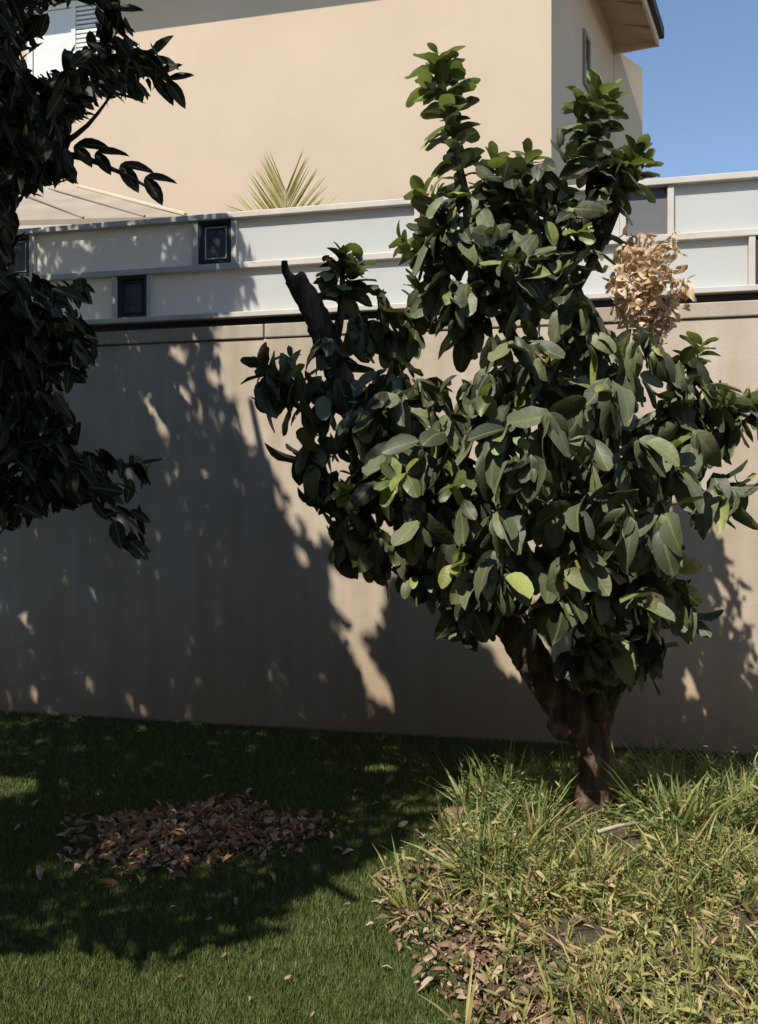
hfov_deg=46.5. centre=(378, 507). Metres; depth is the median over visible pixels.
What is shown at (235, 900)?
fallen leaf
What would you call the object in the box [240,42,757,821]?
citrus tree
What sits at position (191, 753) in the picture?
fallen leaf
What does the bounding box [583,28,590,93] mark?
slim window
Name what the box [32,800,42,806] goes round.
fallen leaf
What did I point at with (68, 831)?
fallen leaf
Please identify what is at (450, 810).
fallen leaf
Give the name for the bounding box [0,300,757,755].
garden wall
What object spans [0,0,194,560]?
shade tree
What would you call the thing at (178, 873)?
fallen leaf
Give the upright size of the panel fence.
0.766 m
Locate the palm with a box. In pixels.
[225,150,338,211]
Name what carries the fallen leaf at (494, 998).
on the leaf litter
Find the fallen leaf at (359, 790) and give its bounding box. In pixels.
[354,788,366,792]
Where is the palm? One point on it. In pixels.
(278, 190)
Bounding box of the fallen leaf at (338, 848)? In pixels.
[333,846,343,851]
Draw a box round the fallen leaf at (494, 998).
[487,982,501,1002]
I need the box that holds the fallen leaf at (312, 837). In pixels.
[305,835,321,840]
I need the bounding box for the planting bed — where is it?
[401,767,757,1023]
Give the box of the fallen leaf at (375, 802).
[367,800,378,806]
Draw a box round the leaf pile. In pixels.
[55,788,354,890]
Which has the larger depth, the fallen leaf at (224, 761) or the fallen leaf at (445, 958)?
the fallen leaf at (224, 761)
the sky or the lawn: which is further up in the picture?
the sky
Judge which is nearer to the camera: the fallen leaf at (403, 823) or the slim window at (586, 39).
the fallen leaf at (403, 823)
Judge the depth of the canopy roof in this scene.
7.65 m
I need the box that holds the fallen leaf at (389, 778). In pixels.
[385,774,392,785]
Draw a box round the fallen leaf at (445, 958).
[441,947,452,961]
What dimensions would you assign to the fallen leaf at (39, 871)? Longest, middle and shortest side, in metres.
0.066 x 0.033 x 0.030 m
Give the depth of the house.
10.16 m
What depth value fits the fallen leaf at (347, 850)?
3.79 m
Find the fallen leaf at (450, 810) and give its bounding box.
[441,806,462,818]
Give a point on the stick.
(606, 829)
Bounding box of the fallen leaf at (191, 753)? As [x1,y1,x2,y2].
[186,751,196,756]
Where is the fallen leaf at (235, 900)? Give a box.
[234,897,237,908]
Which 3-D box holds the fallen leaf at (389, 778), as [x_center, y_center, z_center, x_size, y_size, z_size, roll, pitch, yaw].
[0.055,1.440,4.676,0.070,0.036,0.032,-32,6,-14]
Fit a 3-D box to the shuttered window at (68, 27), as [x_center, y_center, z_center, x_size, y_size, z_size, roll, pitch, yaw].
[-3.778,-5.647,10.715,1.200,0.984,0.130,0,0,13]
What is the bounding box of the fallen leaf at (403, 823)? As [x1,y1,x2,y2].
[396,820,408,827]
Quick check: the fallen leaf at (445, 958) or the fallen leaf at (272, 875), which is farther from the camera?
the fallen leaf at (272, 875)
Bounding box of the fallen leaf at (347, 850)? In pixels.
[342,848,352,854]
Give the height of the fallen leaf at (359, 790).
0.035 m
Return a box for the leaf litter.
[371,767,757,1023]
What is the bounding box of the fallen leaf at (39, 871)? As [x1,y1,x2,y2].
[36,865,43,879]
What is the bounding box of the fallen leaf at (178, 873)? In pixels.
[170,870,187,877]
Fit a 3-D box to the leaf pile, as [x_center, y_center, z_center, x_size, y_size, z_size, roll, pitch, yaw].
[-0.822,1.473,4.062,1.345,0.183,1.017,0,0,-30]
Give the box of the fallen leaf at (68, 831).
[64,827,79,837]
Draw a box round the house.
[11,0,663,228]
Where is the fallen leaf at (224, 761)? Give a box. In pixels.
[219,758,232,765]
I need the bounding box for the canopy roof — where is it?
[16,184,186,225]
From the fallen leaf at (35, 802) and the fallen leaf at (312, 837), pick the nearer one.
the fallen leaf at (312, 837)
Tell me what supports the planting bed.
on the lawn
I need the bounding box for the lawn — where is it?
[0,713,743,1023]
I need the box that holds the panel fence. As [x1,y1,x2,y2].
[6,170,757,331]
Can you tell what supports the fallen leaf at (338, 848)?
on the lawn
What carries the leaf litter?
on the lawn
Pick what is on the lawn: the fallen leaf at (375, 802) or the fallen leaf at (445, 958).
the fallen leaf at (375, 802)
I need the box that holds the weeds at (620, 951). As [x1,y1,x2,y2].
[362,730,757,1023]
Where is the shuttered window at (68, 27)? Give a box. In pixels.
[27,0,111,81]
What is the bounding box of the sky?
[623,0,757,178]
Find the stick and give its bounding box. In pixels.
[597,822,639,833]
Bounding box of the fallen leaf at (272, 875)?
[266,869,275,881]
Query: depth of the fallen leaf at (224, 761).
5.03 m

